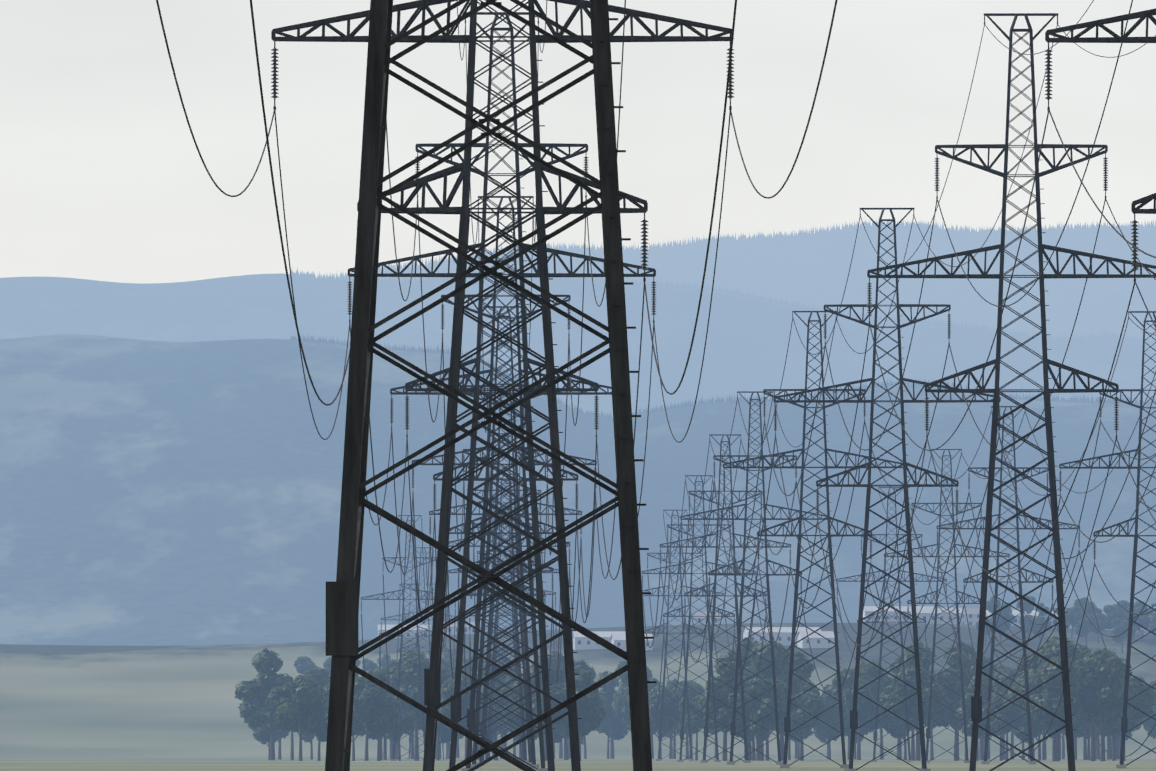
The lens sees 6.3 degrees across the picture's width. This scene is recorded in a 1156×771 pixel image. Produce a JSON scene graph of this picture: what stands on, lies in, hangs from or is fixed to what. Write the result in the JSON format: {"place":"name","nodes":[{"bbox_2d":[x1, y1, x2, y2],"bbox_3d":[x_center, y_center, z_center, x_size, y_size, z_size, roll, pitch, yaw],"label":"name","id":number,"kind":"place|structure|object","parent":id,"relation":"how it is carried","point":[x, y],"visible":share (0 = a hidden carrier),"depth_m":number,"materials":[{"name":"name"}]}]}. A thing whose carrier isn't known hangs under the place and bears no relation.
{"place":"outdoors","nodes":[
{"label":"outdoors","id":0,"kind":"place"},
{"bbox_2d":[0,225,1155,770],"bbox_3d":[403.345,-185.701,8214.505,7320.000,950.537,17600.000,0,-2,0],"label":"terrain ground","id":1,"kind":"structure","parent":0,"point":[170,477],"depth_m":5807.93,"materials":[{"name":"blue"}]},
{"bbox_2d":[235,648,293,759],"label":"tree","id":2,"kind":"object","parent":1,"relation":"on","point":[254,693],"visible":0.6,"depth_m":1975.72,"materials":[{"name":"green plant"}]},
{"bbox_2d":[252,712,283,759],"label":"tree","id":3,"kind":"object","parent":1,"relation":"on","point":[261,734],"visible":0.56,"depth_m":2082.40,"materials":[{"name":"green plant"}]},
{"bbox_2d":[270,675,325,760],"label":"tree","id":4,"kind":"object","parent":1,"relation":"on","point":[302,708],"visible":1,"depth_m":1801.48,"materials":[{"name":"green plant"}]},
{"bbox_2d":[294,656,317,674],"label":"tree","id":5,"kind":"object","parent":1,"relation":"on","point":[302,664],"visible":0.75,"depth_m":2634.47,"materials":[{"name":"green plant"}]},
{"bbox_2d":[303,696,328,760],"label":"tree","id":6,"kind":"object","parent":1,"relation":"on","point":[319,729],"visible":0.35,"depth_m":1817.78,"materials":[{"name":"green plant"}]},
{"bbox_2d":[303,667,330,687],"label":"tree","id":7,"kind":"object","parent":1,"relation":"on","point":[320,675],"visible":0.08,"depth_m":2049.70,"materials":[{"name":"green plant"}]},
{"bbox_2d":[323,672,364,735],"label":"tree","id":8,"kind":"object","parent":1,"relation":"on","point":[357,724],"visible":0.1,"depth_m":1829.81,"materials":[{"name":"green plant"}]},
{"bbox_2d":[353,668,399,760],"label":"tree","id":9,"kind":"object","parent":1,"relation":"on","point":[375,710],"visible":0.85,"depth_m":1809.15,"materials":[{"name":"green plant"}]},
{"bbox_2d":[368,692,402,760],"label":"tree","id":10,"kind":"object","parent":1,"relation":"on","point":[372,735],"visible":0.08,"depth_m":1877.00,"materials":[{"name":"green plant"}]},
{"bbox_2d":[385,696,413,760],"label":"tree","id":11,"kind":"object","parent":1,"relation":"on","point":[404,725],"visible":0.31,"depth_m":1931.96,"materials":[{"name":"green plant"}]},
{"bbox_2d":[377,625,430,638],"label":"house","id":12,"kind":"structure","parent":1,"relation":"on","point":[408,634],"depth_m":2956.05,"materials":[{"name":"grey paint"}]},
{"bbox_2d":[361,515,454,760],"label":"pylon","id":13,"kind":"object","parent":1,"relation":"on","point":[400,669],"visible":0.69,"depth_m":1878.46,"materials":[{"name":"metal"}]},
{"bbox_2d":[383,650,451,760],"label":"tree","id":14,"kind":"object","parent":1,"relation":"on","point":[408,709],"visible":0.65,"depth_m":1921.46,"materials":[{"name":"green plant"}]},
{"bbox_2d":[381,547,465,758],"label":"pylon","id":15,"kind":"object","parent":1,"relation":"on","point":[428,651],"visible":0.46,"depth_m":2178.74,"materials":[{"name":"metal"}]},
{"bbox_2d":[436,730,457,759],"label":"tree","id":16,"kind":"object","parent":1,"relation":"on","point":[447,737],"visible":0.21,"depth_m":1958.42,"materials":[{"name":"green plant"}]},
{"bbox_2d":[443,622,480,635],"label":"house","id":17,"kind":"structure","parent":1,"relation":"on","point":[467,631],"depth_m":2906.72,"materials":[{"name":"grey paint"}]},
{"bbox_2d":[440,673,496,758],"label":"tree","id":18,"kind":"object","parent":1,"relation":"on","point":[447,692],"visible":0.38,"depth_m":1838.67,"materials":[{"name":"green plant"}]},
{"bbox_2d":[446,655,505,759],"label":"tree","id":19,"kind":"object","parent":1,"relation":"on","point":[484,666],"visible":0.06,"depth_m":2043.48,"materials":[{"name":"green plant"}]},
{"bbox_2d":[325,0,656,770],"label":"pylon","id":20,"kind":"object","parent":1,"relation":"on","point":[343,594],"visible":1,"depth_m":197.71,"materials":[{"name":"metal"}]},
{"bbox_2d":[483,673,511,759],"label":"tree","id":21,"kind":"object","parent":1,"relation":"on","point":[503,689],"visible":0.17,"depth_m":1948.22,"materials":[{"name":"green plant"}]},
{"bbox_2d":[390,196,611,770],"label":"pylon","id":22,"kind":"object","parent":1,"relation":"on","point":[471,726],"visible":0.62,"depth_m":799.37,"materials":[{"name":"metal"}]},
{"bbox_2d":[347,12,655,770],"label":"pylon","id":23,"kind":"object","parent":1,"relation":"on","point":[477,390],"visible":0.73,"depth_m":599.67,"materials":[{"name":"metal"}]},
{"bbox_2d":[271,0,733,770],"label":"pylon","id":24,"kind":"object","parent":1,"relation":"on","point":[443,560],"visible":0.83,"depth_m":399.32,"materials":[{"name":"metal"}]},
{"bbox_2d":[447,474,558,761],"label":"pylon","id":25,"kind":"object","parent":1,"relation":"on","point":[493,655],"visible":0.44,"depth_m":1598.13,"materials":[{"name":"metal"}]},
{"bbox_2d":[411,306,596,767],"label":"pylon","id":26,"kind":"object","parent":1,"relation":"on","point":[480,666],"visible":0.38,"depth_m":998.98,"materials":[{"name":"metal"}]},
{"bbox_2d":[454,507,555,760],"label":"pylon","id":27,"kind":"object","parent":1,"relation":"on","point":[493,687],"visible":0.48,"depth_m":1818.36,"materials":[{"name":"metal"}]},
{"bbox_2d":[429,384,581,764],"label":"pylon","id":28,"kind":"object","parent":1,"relation":"on","point":[482,732],"visible":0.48,"depth_m":1208.90,"materials":[{"name":"metal"}]},
{"bbox_2d":[449,433,570,762],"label":"pylon","id":29,"kind":"object","parent":1,"relation":"on","point":[519,669],"visible":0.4,"depth_m":1398.72,"materials":[{"name":"metal"}]},
{"bbox_2d":[500,699,559,754],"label":"tree","id":30,"kind":"object","parent":1,"relation":"on","point":[518,720],"visible":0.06,"depth_m":1816.46,"materials":[{"name":"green plant"}]},
{"bbox_2d":[507,661,587,760],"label":"tree","id":31,"kind":"object","parent":1,"relation":"on","point":[556,690],"visible":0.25,"depth_m":1764.61,"materials":[{"name":"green plant"}]},
{"bbox_2d":[552,724,565,742],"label":"tree","id":32,"kind":"object","parent":1,"relation":"on","point":[558,733],"visible":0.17,"depth_m":1918.00,"materials":[{"name":"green plant"}]},
{"bbox_2d":[538,651,595,759],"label":"tree","id":33,"kind":"object","parent":1,"relation":"on","point":[580,665],"visible":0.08,"depth_m":1992.11,"materials":[{"name":"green plant"}]},
{"bbox_2d":[557,670,603,736],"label":"tree","id":34,"kind":"object","parent":1,"relation":"on","point":[590,714],"visible":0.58,"depth_m":1766.32,"materials":[{"name":"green plant"}]},
{"bbox_2d":[595,670,626,758],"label":"tree","id":35,"kind":"object","parent":1,"relation":"on","point":[616,725],"visible":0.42,"depth_m":2259.26,"materials":[{"name":"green plant"}]},
{"bbox_2d":[611,660,632,758],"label":"tree","id":36,"kind":"object","parent":1,"relation":"on","point":[617,704],"visible":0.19,"depth_m":2212.82,"materials":[{"name":"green plant"}]},
{"bbox_2d":[610,634,652,650],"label":"house","id":37,"kind":"structure","parent":1,"relation":"on","point":[618,640],"depth_m":2727.04,"materials":[{"name":"grey paint"}]},
{"bbox_2d":[622,678,662,758],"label":"tree","id":38,"kind":"object","parent":1,"relation":"on","point":[626,704],"visible":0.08,"depth_m":2096.51,"materials":[{"name":"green plant"}]},
{"bbox_2d":[649,685,681,759],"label":"tree","id":39,"kind":"object","parent":1,"relation":"on","point":[673,709],"visible":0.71,"depth_m":2003.20,"materials":[{"name":"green plant"}]},
{"bbox_2d":[662,678,688,758],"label":"tree","id":40,"kind":"object","parent":1,"relation":"on","point":[674,682],"visible":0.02,"depth_m":2309.40,"materials":[{"name":"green plant"}]},
{"bbox_2d":[643,510,725,760],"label":"pylon","id":41,"kind":"object","parent":1,"relation":"on","point":[664,678],"visible":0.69,"depth_m":1838.65,"materials":[{"name":"metal"}]},
{"bbox_2d":[671,681,706,758],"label":"tree","id":42,"kind":"object","parent":1,"relation":"on","point":[691,693],"visible":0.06,"depth_m":2059.47,"materials":[{"name":"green plant"}]},
{"bbox_2d":[679,694,704,759],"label":"tree","id":43,"kind":"object","parent":1,"relation":"on","point":[696,720],"visible":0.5,"depth_m":1924.47,"materials":[{"name":"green plant"}]},
{"bbox_2d":[642,475,756,761],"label":"pylon","id":44,"kind":"object","parent":1,"relation":"on","point":[686,683],"visible":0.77,"depth_m":1609.00,"materials":[{"name":"metal"}]},
{"bbox_2d":[694,612,722,624],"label":"house","id":45,"kind":"structure","parent":1,"relation":"on","point":[701,618],"depth_m":3067.64,"materials":[{"name":"grey paint"}]},
{"bbox_2d":[290,219,1155,418],"bbox_3d":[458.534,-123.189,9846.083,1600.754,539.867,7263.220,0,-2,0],"label":"conifer trees","id":46,"kind":"object","parent":1,"relation":"on","point":[760,297],"visible":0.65,"depth_m":10420.53,"materials":[{"name":"grey plant"}]},
{"bbox_2d":[659,434,790,762],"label":"pylon","id":47,"kind":"object","parent":1,"relation":"on","point":[706,736],"visible":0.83,"depth_m":1405.30,"materials":[{"name":"metal"}]},
{"bbox_2d":[699,652,752,760],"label":"tree","id":48,"kind":"object","parent":1,"relation":"on","point":[720,694],"visible":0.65,"depth_m":1754.23,"materials":[{"name":"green plant"}]},
{"bbox_2d":[716,637,762,759],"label":"tree","id":49,"kind":"object","parent":1,"relation":"on","point":[749,667],"visible":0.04,"depth_m":1957.49,"materials":[{"name":"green plant"}]},
{"bbox_2d":[735,672,764,759],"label":"tree","id":50,"kind":"object","parent":1,"relation":"on","point":[739,726],"visible":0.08,"depth_m":1781.01,"materials":[{"name":"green plant"}]},
{"bbox_2d":[680,391,826,764],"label":"pylon","id":51,"kind":"object","parent":1,"relation":"on","point":[733,723],"visible":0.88,"depth_m":1237.27,"materials":[{"name":"metal"}]},
{"bbox_2d":[739,677,799,760],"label":"tree","id":52,"kind":"object","parent":1,"relation":"on","point":[758,711],"visible":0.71,"depth_m":1776.88,"materials":[{"name":"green plant"}]},
{"bbox_2d":[742,627,820,645],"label":"house","id":53,"kind":"structure","parent":1,"relation":"on","point":[784,637],"depth_m":2736.34,"materials":[{"name":"grey paint"}]},
{"bbox_2d":[749,641,814,760],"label":"tree","id":54,"kind":"object","parent":1,"relation":"on","point":[804,672],"visible":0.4,"depth_m":1872.21,"materials":[{"name":"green plant"}]},
{"bbox_2d":[770,692,825,760],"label":"tree","id":55,"kind":"object","parent":1,"relation":"on","point":[811,704],"visible":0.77,"depth_m":1840.64,"materials":[{"name":"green plant"}]},
{"bbox_2d":[797,679,826,760],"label":"tree","id":56,"kind":"object","parent":1,"relation":"on","point":[806,686],"visible":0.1,"depth_m":1919.52,"materials":[{"name":"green plant"}]},
{"bbox_2d":[723,311,903,767],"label":"pylon","id":57,"kind":"object","parent":1,"relation":"on","point":[787,725],"visible":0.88,"depth_m":1009.37,"materials":[{"name":"metal"}]},
{"bbox_2d":[796,631,834,647],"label":"house","id":58,"kind":"structure","parent":1,"relation":"on","point":[816,640],"depth_m":2727.44,"materials":[{"name":"grey paint"}]},
{"bbox_2d":[813,694,849,758],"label":"tree","id":59,"kind":"object","parent":1,"relation":"on","point":[832,717],"visible":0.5,"depth_m":2067.60,"materials":[{"name":"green plant"}]},
{"bbox_2d":[821,671,850,758],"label":"tree","id":60,"kind":"object","parent":1,"relation":"on","point":[829,688],"visible":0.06,"depth_m":2073.26,"materials":[{"name":"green plant"}]},
{"bbox_2d":[844,714,873,758],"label":"tree","id":61,"kind":"object","parent":1,"relation":"on","point":[847,731],"visible":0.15,"depth_m":2073.03,"materials":[{"name":"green plant"}]},
{"bbox_2d":[832,660,889,759],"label":"tree","id":62,"kind":"object","parent":1,"relation":"on","point":[866,708],"visible":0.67,"depth_m":1959.80,"materials":[{"name":"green plant"}]},
{"bbox_2d":[877,672,892,759],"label":"tree","id":63,"kind":"object","parent":1,"relation":"on","point":[879,726],"visible":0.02,"depth_m":2015.68,"materials":[{"name":"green plant"}]},
{"bbox_2d":[773,208,1000,770],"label":"pylon","id":64,"kind":"object","parent":1,"relation":"on","point":[854,710],"visible":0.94,"depth_m":815.60,"materials":[{"name":"metal"}]},
{"bbox_2d":[836,487,946,761],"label":"pylon","id":65,"kind":"object","parent":1,"relation":"on","point":[880,671],"visible":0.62,"depth_m":1678.94,"materials":[{"name":"metal"}]},
{"bbox_2d":[880,691,910,759],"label":"tree","id":66,"kind":"object","parent":1,"relation":"on","point":[890,723],"visible":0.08,"depth_m":1962.19,"materials":[{"name":"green plant"}]},
{"bbox_2d":[863,606,934,622],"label":"house","id":67,"kind":"structure","parent":1,"relation":"on","point":[868,610],"depth_m":2866.53,"materials":[{"name":"grey paint"}]},
{"bbox_2d":[884,667,947,760],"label":"tree","id":68,"kind":"object","parent":1,"relation":"on","point":[912,702],"visible":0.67,"depth_m":1795.00,"materials":[{"name":"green plant"}]},
{"bbox_2d":[879,642,957,760],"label":"tree","id":69,"kind":"object","parent":1,"relation":"on","point":[939,717],"visible":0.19,"depth_m":1880.66,"materials":[{"name":"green plant"}]},
{"bbox_2d":[909,607,963,624],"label":"house","id":70,"kind":"structure","parent":1,"relation":"on","point":[925,613],"depth_m":2867.51,"materials":[{"name":"grey paint"}]},
{"bbox_2d":[884,449,1009,762],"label":"pylon","id":71,"kind":"object","parent":1,"relation":"on","point":[954,556],"visible":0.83,"depth_m":1469.17,"materials":[{"name":"metal"}]},
{"bbox_2d":[932,641,976,760],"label":"tree","id":72,"kind":"object","parent":1,"relation":"on","point":[948,677],"visible":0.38,"depth_m":1880.61,"materials":[{"name":"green plant"}]},
{"bbox_2d":[961,608,979,624],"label":"house","id":73,"kind":"structure","parent":1,"relation":"on","point":[973,616],"depth_m":2978.11,"materials":[{"name":"grey paint"}]},
{"bbox_2d":[955,675,997,760],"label":"tree","id":74,"kind":"object","parent":1,"relation":"on","point":[984,679],"visible":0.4,"depth_m":1824.47,"materials":[{"name":"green plant"}]},
{"bbox_2d":[965,656,1006,758],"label":"tree","id":75,"kind":"object","parent":1,"relation":"on","point":[986,661],"visible":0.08,"depth_m":2079.22,"materials":[{"name":"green plant"}]},
{"bbox_2d":[989,608,1014,642],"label":"tree","id":76,"kind":"object","parent":1,"relation":"on","point":[1006,615],"visible":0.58,"depth_m":2747.66,"materials":[{"name":"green plant"}]},
{"bbox_2d":[985,666,1021,759],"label":"tree","id":77,"kind":"object","parent":1,"relation":"on","point":[999,677],"visible":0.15,"depth_m":2004.25,"materials":[{"name":"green plant"}]},
{"bbox_2d":[936,406,1079,763],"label":"pylon","id":78,"kind":"object","parent":1,"relation":"on","point":[1026,671],"visible":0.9,"depth_m":1289.56,"materials":[{"name":"metal"}]},
{"bbox_2d":[990,694,1026,760],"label":"tree","id":79,"kind":"object","parent":1,"relation":"on","point":[1011,712],"visible":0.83,"depth_m":1890.14,"materials":[{"name":"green plant"}]},
{"bbox_2d":[867,13,1155,770],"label":"pylon","id":80,"kind":"object","parent":1,"relation":"on","point":[976,698],"visible":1,"depth_m":599.84,"materials":[{"name":"metal"}]},
{"bbox_2d":[986,610,1038,625],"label":"house","id":81,"kind":"structure","parent":1,"relation":"on","point":[1017,619],"depth_m":2867.17,"materials":[{"name":"grey paint"}]},
{"bbox_2d":[1013,717,1037,760],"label":"tree","id":82,"kind":"object","parent":1,"relation":"on","point":[1023,727],"visible":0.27,"depth_m":1908.41,"materials":[{"name":"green plant"}]},
{"bbox_2d":[1019,614,1038,646],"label":"tree","id":83,"kind":"object","parent":1,"relation":"on","point":[1028,623],"visible":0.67,"depth_m":2739.70,"materials":[{"name":"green plant"}]},
{"bbox_2d":[1026,721,1048,760],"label":"tree","id":84,"kind":"object","parent":1,"relation":"on","point":[1039,726],"visible":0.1,"depth_m":1910.93,"materials":[{"name":"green plant"}]},
{"bbox_2d":[1031,616,1051,645],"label":"tree","id":85,"kind":"object","parent":1,"relation":"on","point":[1040,619],"visible":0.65,"depth_m":2746.03,"materials":[{"name":"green plant"}]},
{"bbox_2d":[1018,657,1081,760],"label":"tree","id":86,"kind":"object","parent":1,"relation":"on","point":[1047,695],"visible":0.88,"depth_m":1751.57,"materials":[{"name":"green plant"}]},
{"bbox_2d":[1008,636,1091,760],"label":"tree","id":87,"kind":"object","parent":1,"relation":"on","point":[1052,651],"visible":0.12,"depth_m":1771.49,"materials":[{"name":"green plant"}]},
{"bbox_2d":[1065,605,1081,638],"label":"tree","id":88,"kind":"object","parent":1,"relation":"on","point":[1072,611],"visible":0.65,"depth_m":2779.48,"materials":[{"name":"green plant"}]},
{"bbox_2d":[1063,713,1089,736],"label":"tree","id":89,"kind":"object","parent":1,"relation":"on","point":[1078,725],"visible":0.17,"depth_m":1911.42,"materials":[{"name":"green plant"}]},
{"bbox_2d":[1074,611,1100,645],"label":"tree","id":90,"kind":"object","parent":1,"relation":"on","point":[1087,627],"visible":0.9,"depth_m":2743.14,"materials":[{"name":"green plant"}]},
{"bbox_2d":[1074,598,1101,636],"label":"tree","id":91,"kind":"object","parent":1,"relation":"on","point":[1089,609],"visible":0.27,"depth_m":2786.49,"materials":[{"name":"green plant"}]},
{"bbox_2d":[1045,8,1155,280],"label":"pylon","id":92,"kind":"object","parent":1,"relation":"on","point":[1125,38],"visible":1,"depth_m":400.88,"materials":[{"name":"metal"}]},
{"bbox_2d":[1090,613,1110,642],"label":"tree","id":93,"kind":"object","parent":1,"relation":"on","point":[1105,622],"visible":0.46,"depth_m":2764.15,"materials":[{"name":"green plant"}]},
{"bbox_2d":[1071,649,1137,760],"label":"tree","id":94,"kind":"object","parent":1,"relation":"on","point":[1101,692],"visible":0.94,"depth_m":1758.47,"materials":[{"name":"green plant"}]},
{"bbox_2d":[1059,311,1155,767],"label":"pylon","id":95,"kind":"object","parent":1,"relation":"on","point":[1124,725],"visible":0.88,"depth_m":1009.87,"materials":[{"name":"metal"}]},
{"bbox_2d":[1103,605,1127,631],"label":"tree","id":96,"kind":"object","parent":1,"relation":"on","point":[1111,612],"visible":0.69,"depth_m":2782.02,"materials":[{"name":"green plant"}]},
{"bbox_2d":[1094,720,1138,760],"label":"tree","id":97,"kind":"object","parent":1,"relation":"on","point":[1131,724],"visible":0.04,"depth_m":1878.31,"materials":[{"name":"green plant"}]},
{"bbox_2d":[1091,674,1155,760],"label":"tree","id":98,"kind":"object","parent":1,"relation":"on","point":[1147,696],"visible":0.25,"depth_m":1823.47,"materials":[{"name":"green plant"}]},
{"bbox_2d":[1110,618,1136,652],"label":"tree","id":99,"kind":"object","parent":1,"relation":"on","point":[1119,628],"visible":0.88,"depth_m":2729.09,"materials":[{"name":"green plant"}]},
{"bbox_2d":[1141,680,1155,738],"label":"tree","id":100,"kind":"object","parent":1,"relation":"on","point":[1149,724],"visible":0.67,"depth_m":2196.81,"materials":[{"name":"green plant"}]},
{"bbox_2d":[0,0,1155,283],"label":"sky","id":101,"kind":"structure","parent":0,"point":[104,176],"materials":[{"name":"white"}]},
{"bbox_2d":[572,631,624,649],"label":"house","id":102,"kind":"structure","parent":0,"point":[581,641],"depth_m":2736.07,"materials":[{"name":"grey paint"}]},
{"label":"pylon","id":103,"kind":"object","parent":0,"visible":0},
{"bbox_2d":[156,0,1155,759],"bbox_3d":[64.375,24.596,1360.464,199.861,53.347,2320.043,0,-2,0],"label":"conductors","id":104,"kind":"object","parent":103,"relation":"hanging from","point":[580,560],"visible":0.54,"depth_m":821.12,"materials":[{"name":"grey metal"}]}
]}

